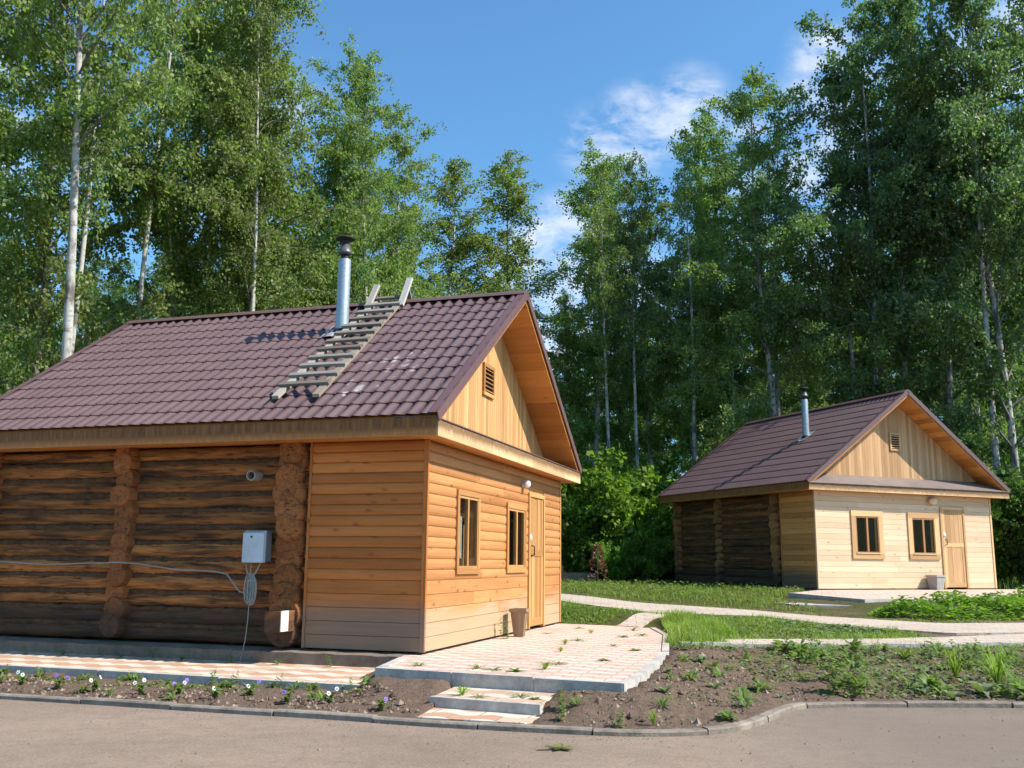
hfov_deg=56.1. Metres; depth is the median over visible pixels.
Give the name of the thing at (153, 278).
birch tree
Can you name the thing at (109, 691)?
weed
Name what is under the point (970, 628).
path
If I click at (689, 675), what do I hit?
weed
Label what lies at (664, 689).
weed
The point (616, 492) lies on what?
shrub
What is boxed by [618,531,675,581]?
shrub
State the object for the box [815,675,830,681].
weed
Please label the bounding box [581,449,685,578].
shrub
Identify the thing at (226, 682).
weed
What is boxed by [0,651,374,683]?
walkway paving
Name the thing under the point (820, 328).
birch tree
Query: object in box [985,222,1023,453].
birch tree
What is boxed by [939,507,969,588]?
door
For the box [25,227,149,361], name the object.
birch tree
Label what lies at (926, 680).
weed
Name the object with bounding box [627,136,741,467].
birch tree
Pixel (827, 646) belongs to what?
grass
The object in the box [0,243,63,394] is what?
birch tree
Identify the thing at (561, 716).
weed
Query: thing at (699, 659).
weed
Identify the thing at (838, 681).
weed
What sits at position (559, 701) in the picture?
weed
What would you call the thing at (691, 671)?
weed
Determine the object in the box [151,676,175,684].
weed
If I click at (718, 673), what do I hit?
weed
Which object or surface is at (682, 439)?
birch tree
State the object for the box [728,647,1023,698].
ground cover
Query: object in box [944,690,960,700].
weed
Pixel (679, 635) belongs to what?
grass
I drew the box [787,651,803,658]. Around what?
weed
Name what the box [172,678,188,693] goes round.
pansy
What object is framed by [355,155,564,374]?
birch tree
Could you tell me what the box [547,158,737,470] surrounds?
birch tree
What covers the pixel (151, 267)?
birch tree
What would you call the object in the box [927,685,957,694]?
weed
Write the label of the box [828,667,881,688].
weed
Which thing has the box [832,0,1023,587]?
birch tree
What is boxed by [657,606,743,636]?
grass
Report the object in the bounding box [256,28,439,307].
birch tree
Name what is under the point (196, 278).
birch tree
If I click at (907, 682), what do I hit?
weed
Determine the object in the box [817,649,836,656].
weed
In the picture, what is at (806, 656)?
weed
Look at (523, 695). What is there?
weed
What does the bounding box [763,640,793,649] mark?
weed
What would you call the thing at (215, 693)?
pansy
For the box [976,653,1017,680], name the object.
weed
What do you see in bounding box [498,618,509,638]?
weed
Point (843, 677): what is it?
weed
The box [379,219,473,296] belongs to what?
birch tree
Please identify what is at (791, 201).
birch tree
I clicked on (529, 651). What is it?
terrace paving
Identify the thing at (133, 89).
birch tree
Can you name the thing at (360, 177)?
birch tree
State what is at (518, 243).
birch tree
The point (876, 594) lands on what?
terrace paving
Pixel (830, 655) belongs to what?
weed
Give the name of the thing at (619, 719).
weed
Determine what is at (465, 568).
window
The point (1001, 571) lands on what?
shrub
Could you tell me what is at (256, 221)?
birch tree
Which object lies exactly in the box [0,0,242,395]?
birch tree
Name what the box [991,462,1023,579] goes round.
shrub
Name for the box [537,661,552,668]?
weed
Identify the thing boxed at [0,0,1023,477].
sky
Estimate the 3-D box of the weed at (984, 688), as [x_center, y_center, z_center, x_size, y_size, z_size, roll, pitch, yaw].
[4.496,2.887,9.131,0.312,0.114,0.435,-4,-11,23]
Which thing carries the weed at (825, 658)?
on the ground at (414, 694)
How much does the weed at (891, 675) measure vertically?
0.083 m
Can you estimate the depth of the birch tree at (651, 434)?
39.13 m
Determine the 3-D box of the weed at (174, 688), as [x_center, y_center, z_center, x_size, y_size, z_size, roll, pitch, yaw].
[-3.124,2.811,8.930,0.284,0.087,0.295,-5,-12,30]
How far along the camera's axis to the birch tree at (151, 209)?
26.18 m
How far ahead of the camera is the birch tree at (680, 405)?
75.35 m
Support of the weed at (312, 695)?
on the ground at (414, 694)
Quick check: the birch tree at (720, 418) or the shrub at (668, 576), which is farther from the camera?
the birch tree at (720, 418)
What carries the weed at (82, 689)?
on the ground at (414, 694)
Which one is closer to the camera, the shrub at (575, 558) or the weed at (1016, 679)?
the weed at (1016, 679)
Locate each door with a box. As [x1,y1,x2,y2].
[526,492,544,628]
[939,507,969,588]
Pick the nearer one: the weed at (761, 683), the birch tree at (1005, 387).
the weed at (761, 683)
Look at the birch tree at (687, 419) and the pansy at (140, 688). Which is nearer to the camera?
the pansy at (140, 688)
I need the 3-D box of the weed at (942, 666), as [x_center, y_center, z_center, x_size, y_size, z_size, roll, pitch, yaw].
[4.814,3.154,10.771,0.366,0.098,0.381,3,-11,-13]
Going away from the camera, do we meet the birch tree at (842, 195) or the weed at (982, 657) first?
the weed at (982, 657)
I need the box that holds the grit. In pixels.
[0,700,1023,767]
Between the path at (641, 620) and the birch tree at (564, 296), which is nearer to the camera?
the path at (641, 620)
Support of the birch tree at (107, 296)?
on the ground at (414, 694)
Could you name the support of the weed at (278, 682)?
on the ground at (414, 694)
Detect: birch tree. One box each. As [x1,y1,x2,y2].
[0,0,143,376]
[0,0,240,360]
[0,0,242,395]
[0,215,77,394]
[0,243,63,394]
[1,0,187,353]
[7,0,360,346]
[10,0,362,316]
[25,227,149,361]
[57,261,156,350]
[59,281,128,327]
[104,0,262,319]
[126,267,185,318]
[132,251,191,318]
[156,0,395,315]
[189,0,309,310]
[202,0,331,311]
[227,59,437,306]
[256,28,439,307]
[269,186,338,307]
[332,98,530,302]
[350,233,394,300]
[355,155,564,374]
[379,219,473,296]
[448,149,602,458]
[534,137,673,472]
[544,287,603,453]
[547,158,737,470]
[550,298,591,432]
[554,375,592,462]
[567,160,664,471]
[568,367,609,462]
[571,112,835,482]
[572,297,669,460]
[579,173,750,579]
[587,147,677,580]
[589,303,712,473]
[594,299,691,480]
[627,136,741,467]
[635,97,788,463]
[639,62,981,449]
[663,305,749,478]
[667,326,748,468]
[671,326,764,477]
[675,236,833,458]
[695,78,852,415]
[725,0,1023,442]
[727,266,837,419]
[734,0,983,402]
[749,199,846,415]
[749,269,836,405]
[785,57,916,398]
[793,279,954,408]
[816,217,938,415]
[820,3,1023,464]
[822,0,1011,430]
[829,250,940,406]
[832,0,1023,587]
[870,191,1023,469]
[883,302,995,471]
[885,0,1023,584]
[898,0,1023,471]
[921,200,1023,467]
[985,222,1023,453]
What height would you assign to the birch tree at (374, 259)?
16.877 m
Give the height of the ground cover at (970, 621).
0.301 m
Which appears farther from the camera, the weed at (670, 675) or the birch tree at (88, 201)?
the birch tree at (88, 201)
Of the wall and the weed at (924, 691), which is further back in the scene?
the wall
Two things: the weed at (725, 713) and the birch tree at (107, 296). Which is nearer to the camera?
the weed at (725, 713)
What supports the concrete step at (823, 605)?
on the ground at (414, 694)
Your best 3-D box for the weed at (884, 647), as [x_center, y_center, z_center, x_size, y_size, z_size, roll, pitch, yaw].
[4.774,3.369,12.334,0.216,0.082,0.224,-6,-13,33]
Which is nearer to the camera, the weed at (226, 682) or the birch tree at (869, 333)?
the weed at (226, 682)
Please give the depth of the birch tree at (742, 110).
34.76 m
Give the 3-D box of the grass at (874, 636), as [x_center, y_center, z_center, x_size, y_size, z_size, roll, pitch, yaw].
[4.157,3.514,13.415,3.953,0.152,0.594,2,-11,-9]
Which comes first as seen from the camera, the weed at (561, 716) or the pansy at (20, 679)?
the weed at (561, 716)
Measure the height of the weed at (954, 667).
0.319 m
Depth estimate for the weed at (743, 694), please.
8.60 m
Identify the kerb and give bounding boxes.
[0,664,359,691]
[0,693,1023,736]
[375,627,668,692]
[679,641,1023,648]
[788,593,952,602]
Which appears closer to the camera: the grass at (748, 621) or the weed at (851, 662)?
the weed at (851, 662)
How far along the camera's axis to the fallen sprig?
6.58 m
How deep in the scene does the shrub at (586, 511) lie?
30.84 m
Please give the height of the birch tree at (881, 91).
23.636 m
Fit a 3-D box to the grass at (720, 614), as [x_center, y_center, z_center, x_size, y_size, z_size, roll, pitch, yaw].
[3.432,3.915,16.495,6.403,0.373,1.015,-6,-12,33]
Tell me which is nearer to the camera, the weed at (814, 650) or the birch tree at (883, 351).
the weed at (814, 650)
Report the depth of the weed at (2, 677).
9.48 m
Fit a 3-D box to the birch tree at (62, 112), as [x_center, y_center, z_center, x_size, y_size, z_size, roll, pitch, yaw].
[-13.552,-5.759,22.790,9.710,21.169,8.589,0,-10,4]
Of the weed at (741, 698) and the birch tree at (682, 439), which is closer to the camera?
the weed at (741, 698)
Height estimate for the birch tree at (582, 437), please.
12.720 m
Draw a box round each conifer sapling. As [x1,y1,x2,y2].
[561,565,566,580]
[587,544,607,581]
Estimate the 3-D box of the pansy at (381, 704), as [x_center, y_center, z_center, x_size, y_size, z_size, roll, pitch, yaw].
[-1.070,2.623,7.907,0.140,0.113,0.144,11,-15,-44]
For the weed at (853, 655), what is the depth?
11.39 m
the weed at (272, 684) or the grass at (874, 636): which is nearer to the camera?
the weed at (272, 684)
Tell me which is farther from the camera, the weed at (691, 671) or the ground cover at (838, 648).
the ground cover at (838, 648)
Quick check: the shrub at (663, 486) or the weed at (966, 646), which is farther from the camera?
the shrub at (663, 486)
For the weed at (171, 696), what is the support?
on the ground at (414, 694)
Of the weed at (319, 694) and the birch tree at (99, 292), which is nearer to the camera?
the weed at (319, 694)
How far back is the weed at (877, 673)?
10.13 m
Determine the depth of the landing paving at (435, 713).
7.62 m
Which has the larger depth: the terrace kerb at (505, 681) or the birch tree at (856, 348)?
the birch tree at (856, 348)
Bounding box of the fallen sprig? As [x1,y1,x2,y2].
[543,743,573,749]
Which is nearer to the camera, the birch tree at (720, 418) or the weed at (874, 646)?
the weed at (874, 646)
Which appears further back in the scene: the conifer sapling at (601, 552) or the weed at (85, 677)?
the conifer sapling at (601, 552)
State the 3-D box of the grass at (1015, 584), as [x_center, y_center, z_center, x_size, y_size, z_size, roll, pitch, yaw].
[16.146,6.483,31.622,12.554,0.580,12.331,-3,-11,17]
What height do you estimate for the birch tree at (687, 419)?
19.628 m
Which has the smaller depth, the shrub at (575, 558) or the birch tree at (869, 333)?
the shrub at (575, 558)
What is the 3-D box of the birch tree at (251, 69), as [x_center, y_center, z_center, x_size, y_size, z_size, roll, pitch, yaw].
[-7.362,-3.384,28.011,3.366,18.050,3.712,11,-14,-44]
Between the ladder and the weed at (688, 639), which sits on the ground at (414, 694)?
the weed at (688, 639)
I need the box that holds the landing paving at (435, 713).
[417,707,538,723]
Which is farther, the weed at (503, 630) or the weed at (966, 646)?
the weed at (503, 630)
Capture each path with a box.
[561,594,1023,634]
[616,612,671,627]
[714,634,1023,643]
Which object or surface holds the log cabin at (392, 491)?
on the ground at (414, 694)
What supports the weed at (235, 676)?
on the ground at (414, 694)
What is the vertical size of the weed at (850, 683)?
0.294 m
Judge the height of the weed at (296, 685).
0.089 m
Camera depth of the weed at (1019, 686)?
9.09 m
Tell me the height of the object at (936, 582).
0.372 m
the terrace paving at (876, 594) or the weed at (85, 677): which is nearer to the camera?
the weed at (85, 677)
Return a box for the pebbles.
[6,647,1023,721]
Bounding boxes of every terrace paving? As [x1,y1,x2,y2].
[390,623,662,691]
[795,589,1023,602]
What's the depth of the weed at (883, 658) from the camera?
11.20 m
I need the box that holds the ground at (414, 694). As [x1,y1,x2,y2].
[0,578,1023,734]
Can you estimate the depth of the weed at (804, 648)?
11.75 m
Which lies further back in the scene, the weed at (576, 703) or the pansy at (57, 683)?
the pansy at (57, 683)
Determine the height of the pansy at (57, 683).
0.143 m
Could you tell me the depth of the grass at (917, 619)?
16.86 m
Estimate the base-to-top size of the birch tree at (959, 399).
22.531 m
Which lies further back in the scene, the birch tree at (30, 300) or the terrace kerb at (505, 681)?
the birch tree at (30, 300)
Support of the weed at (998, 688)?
on the ground at (414, 694)
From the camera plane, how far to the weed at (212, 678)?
9.40 m
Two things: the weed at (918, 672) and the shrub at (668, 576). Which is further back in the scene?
the shrub at (668, 576)
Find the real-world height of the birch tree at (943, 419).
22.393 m
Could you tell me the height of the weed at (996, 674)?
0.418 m
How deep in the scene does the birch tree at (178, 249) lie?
28.38 m
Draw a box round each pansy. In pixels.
[16,670,29,684]
[52,674,69,688]
[88,675,101,690]
[133,678,147,693]
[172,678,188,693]
[208,686,223,698]
[244,680,260,694]
[280,690,294,702]
[324,687,338,702]
[373,697,387,709]
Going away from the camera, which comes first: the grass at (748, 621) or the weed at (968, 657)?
the weed at (968, 657)
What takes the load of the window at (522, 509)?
in the log cabin at (392, 491)
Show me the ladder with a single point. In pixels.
(372, 301)
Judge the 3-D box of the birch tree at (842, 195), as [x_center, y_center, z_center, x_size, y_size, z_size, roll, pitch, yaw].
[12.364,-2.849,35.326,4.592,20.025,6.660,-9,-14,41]
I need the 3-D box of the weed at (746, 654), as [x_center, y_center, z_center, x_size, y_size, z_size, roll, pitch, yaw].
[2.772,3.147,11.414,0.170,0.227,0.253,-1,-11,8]
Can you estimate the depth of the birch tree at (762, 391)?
48.89 m
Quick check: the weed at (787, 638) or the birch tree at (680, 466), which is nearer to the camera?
the weed at (787, 638)
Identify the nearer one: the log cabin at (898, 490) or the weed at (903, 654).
the weed at (903, 654)
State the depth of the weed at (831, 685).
9.22 m
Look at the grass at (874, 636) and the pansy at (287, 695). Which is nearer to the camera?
the pansy at (287, 695)
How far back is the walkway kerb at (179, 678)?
9.68 m
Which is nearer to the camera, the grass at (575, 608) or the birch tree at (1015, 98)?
the grass at (575, 608)
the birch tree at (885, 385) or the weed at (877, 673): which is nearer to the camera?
the weed at (877, 673)
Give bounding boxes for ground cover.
[3,673,362,695]
[557,647,1022,725]
[561,601,875,627]
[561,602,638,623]
[562,593,1000,622]
[685,644,1021,649]
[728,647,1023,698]
[743,635,928,639]
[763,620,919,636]
[869,585,1023,620]
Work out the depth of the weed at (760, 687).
9.21 m
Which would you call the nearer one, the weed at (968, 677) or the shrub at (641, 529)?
the weed at (968, 677)
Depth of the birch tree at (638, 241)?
36.64 m
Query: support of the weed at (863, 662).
on the ground at (414, 694)
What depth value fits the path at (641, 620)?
16.15 m
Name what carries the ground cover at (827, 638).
on the ground at (414, 694)
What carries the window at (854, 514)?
in the log cabin at (898, 490)
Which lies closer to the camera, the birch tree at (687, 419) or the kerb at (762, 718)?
the kerb at (762, 718)
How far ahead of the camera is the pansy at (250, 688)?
8.61 m
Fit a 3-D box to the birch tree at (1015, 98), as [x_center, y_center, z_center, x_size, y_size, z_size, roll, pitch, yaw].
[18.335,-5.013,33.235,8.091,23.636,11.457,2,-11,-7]
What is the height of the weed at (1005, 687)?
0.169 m
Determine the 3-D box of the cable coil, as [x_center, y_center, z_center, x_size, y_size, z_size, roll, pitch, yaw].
[-3.078,2.641,11.207,0.227,1.135,0.134,-3,-11,17]
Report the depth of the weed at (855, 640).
12.28 m
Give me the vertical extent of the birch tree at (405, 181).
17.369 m
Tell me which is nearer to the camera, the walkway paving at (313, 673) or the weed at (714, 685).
the weed at (714, 685)
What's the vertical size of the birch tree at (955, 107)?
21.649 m
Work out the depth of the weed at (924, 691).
9.06 m
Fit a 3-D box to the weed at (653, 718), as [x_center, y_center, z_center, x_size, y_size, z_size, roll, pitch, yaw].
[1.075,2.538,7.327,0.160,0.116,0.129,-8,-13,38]
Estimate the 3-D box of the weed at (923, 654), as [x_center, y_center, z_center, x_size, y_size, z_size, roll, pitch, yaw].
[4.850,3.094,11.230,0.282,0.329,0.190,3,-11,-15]
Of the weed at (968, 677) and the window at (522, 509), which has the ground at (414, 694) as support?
the weed at (968, 677)
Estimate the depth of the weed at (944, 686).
9.30 m
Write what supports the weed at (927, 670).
on the ground at (414, 694)
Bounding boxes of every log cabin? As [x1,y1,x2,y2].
[0,235,581,667]
[658,387,1010,590]
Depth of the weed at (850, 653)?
11.06 m
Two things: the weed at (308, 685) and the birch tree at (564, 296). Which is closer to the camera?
the weed at (308, 685)
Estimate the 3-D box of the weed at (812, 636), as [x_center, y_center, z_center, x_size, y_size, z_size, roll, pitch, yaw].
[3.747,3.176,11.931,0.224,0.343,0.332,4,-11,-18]
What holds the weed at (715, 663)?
on the ground at (414, 694)
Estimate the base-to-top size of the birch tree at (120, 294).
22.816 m
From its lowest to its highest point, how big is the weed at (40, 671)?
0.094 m
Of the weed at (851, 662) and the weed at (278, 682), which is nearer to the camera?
the weed at (278, 682)
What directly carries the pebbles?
on the ground at (414, 694)
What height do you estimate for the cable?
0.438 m
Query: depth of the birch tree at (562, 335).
38.15 m
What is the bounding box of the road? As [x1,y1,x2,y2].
[0,699,1023,767]
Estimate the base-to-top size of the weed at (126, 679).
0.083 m
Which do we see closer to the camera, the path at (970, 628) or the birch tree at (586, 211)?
the path at (970, 628)
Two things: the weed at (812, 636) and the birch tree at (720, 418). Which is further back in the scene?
the birch tree at (720, 418)
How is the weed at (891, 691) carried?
on the ground at (414, 694)
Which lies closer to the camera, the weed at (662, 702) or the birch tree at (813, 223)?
the weed at (662, 702)
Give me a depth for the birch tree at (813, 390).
39.33 m
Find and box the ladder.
[272,277,412,398]
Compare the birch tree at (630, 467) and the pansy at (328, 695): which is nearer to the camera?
the pansy at (328, 695)
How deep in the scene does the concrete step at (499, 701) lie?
8.02 m
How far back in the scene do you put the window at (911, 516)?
25.22 m
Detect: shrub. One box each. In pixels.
[561,443,672,579]
[561,472,648,571]
[561,475,623,572]
[561,511,577,570]
[575,491,677,580]
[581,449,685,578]
[581,539,640,580]
[583,458,697,581]
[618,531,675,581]
[633,489,675,582]
[990,488,1023,587]
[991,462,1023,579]
[1002,448,1023,488]
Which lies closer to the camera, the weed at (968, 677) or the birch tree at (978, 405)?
the weed at (968, 677)
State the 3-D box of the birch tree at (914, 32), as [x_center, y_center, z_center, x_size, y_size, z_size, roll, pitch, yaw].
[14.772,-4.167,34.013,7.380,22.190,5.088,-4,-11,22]
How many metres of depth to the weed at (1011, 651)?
11.66 m
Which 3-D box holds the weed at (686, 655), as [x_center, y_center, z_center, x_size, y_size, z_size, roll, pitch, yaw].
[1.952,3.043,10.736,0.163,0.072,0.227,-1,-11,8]
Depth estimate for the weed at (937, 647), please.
12.29 m
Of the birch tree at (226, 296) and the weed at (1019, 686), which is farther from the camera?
the birch tree at (226, 296)
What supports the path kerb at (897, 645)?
on the ground at (414, 694)
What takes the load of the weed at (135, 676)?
on the ground at (414, 694)
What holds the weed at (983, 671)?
on the ground at (414, 694)
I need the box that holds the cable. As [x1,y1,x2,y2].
[0,561,243,592]
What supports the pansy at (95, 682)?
on the ground at (414, 694)
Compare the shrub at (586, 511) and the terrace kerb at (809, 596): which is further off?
the shrub at (586, 511)
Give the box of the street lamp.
[708,352,734,433]
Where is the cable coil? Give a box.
[240,563,260,661]
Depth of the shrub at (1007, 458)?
31.02 m
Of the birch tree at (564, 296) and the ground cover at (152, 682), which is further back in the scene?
the birch tree at (564, 296)
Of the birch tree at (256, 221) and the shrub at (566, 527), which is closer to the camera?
the birch tree at (256, 221)
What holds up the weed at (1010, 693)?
on the ground at (414, 694)
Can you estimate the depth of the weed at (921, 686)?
9.33 m
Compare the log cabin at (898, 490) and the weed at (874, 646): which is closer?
the weed at (874, 646)
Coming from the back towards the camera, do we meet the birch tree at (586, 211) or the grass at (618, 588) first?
the birch tree at (586, 211)
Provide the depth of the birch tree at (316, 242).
54.87 m
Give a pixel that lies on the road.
(65, 735)
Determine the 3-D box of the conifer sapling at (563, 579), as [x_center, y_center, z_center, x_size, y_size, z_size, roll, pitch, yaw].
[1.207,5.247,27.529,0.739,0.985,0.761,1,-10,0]
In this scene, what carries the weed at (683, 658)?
on the ground at (414, 694)
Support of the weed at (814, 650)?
on the ground at (414, 694)
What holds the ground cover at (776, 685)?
on the ground at (414, 694)
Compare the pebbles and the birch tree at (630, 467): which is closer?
the pebbles
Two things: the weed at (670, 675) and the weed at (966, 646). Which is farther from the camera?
the weed at (966, 646)
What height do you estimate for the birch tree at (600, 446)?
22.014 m
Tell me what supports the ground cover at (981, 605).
on the ground at (414, 694)
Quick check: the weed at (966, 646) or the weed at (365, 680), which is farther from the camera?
the weed at (966, 646)
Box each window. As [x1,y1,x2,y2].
[454,489,480,573]
[505,502,526,572]
[850,510,884,558]
[907,512,940,559]
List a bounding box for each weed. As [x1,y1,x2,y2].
[0,672,10,681]
[29,666,50,675]
[70,685,95,691]
[76,672,94,679]
[99,687,119,694]
[116,672,133,680]
[126,672,144,680]
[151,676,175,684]
[160,690,185,700]
[162,681,186,691]
[209,668,216,683]
[223,680,237,686]
[230,670,238,684]
[267,682,279,687]
[273,672,282,687]
[285,681,304,689]
[297,682,323,691]
[304,692,317,699]
[315,690,325,700]
[359,676,374,684]
[453,686,473,694]
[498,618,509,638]
[510,693,539,698]
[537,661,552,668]
[555,703,566,720]
[556,686,567,709]
[562,694,587,705]
[615,707,625,726]
[647,709,657,724]
[650,695,674,705]
[653,685,673,692]
[662,673,673,678]
[672,654,692,663]
[677,671,697,681]
[680,653,691,658]
[684,626,695,648]
[686,670,704,677]
[693,656,707,661]
[701,661,721,668]
[704,681,724,687]
[706,667,730,676]
[716,709,741,719]
[724,694,758,706]
[729,686,763,700]
[739,639,749,658]
[741,679,780,690]
[747,678,775,692]
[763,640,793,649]
[773,639,820,652]
[781,627,798,652]
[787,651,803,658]
[791,642,822,654]
[795,647,836,660]
[800,654,813,659]
[805,626,823,654]
[805,639,820,662]
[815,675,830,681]
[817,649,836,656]
[819,644,838,683]
[819,656,830,661]
[825,646,852,695]
[826,675,835,691]
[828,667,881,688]
[835,673,857,682]
[836,648,869,661]
[837,652,859,660]
[841,638,866,649]
[842,658,859,666]
[847,636,865,661]
[847,664,869,696]
[857,652,868,671]
[868,638,878,654]
[870,670,886,676]
[875,655,888,661]
[876,643,891,649]
[880,670,898,677]
[885,644,923,658]
[888,681,897,696]
[896,676,920,686]
[909,660,927,684]
[910,674,946,687]
[911,683,931,690]
[915,687,934,694]
[918,635,938,663]
[920,667,934,673]
[921,642,948,650]
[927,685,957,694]
[931,661,951,668]
[934,679,962,694]
[939,648,969,677]
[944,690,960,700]
[945,639,975,669]
[956,637,982,663]
[962,675,982,681]
[968,681,1002,695]
[972,645,1021,683]
[975,655,987,662]
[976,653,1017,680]
[976,668,991,674]
[977,644,1022,657]
[977,681,1020,695]
[999,678,1012,694]
[1002,672,1023,683]
[1004,681,1023,693]
[1004,686,1013,698]
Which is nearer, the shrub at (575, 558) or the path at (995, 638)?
the path at (995, 638)
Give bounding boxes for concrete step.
[429,687,555,715]
[775,602,850,607]
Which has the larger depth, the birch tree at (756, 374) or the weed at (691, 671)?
the birch tree at (756, 374)
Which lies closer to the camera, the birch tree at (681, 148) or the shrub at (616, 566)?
the shrub at (616, 566)
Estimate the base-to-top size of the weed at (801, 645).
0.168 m
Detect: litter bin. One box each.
[509,608,529,636]
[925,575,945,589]
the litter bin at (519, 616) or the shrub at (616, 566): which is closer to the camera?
the litter bin at (519, 616)
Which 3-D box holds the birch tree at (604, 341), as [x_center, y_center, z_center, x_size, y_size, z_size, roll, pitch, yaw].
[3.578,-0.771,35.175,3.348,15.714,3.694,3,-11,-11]
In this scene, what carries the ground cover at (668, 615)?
on the ground at (414, 694)
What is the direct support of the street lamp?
on the ground at (414, 694)
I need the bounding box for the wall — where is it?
[561,572,598,581]
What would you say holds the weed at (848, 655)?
on the ground at (414, 694)
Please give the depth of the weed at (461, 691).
8.24 m
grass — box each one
[559,599,639,624]
[561,578,819,610]
[561,592,1007,622]
[562,597,895,628]
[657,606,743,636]
[663,624,729,646]
[666,613,917,637]
[674,638,1023,649]
[693,631,937,639]
[978,574,1023,588]
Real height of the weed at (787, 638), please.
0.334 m
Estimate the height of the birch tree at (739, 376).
20.448 m
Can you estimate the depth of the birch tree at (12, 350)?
56.55 m
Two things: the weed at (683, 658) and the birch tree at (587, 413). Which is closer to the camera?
the weed at (683, 658)
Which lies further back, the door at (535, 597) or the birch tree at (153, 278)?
the birch tree at (153, 278)

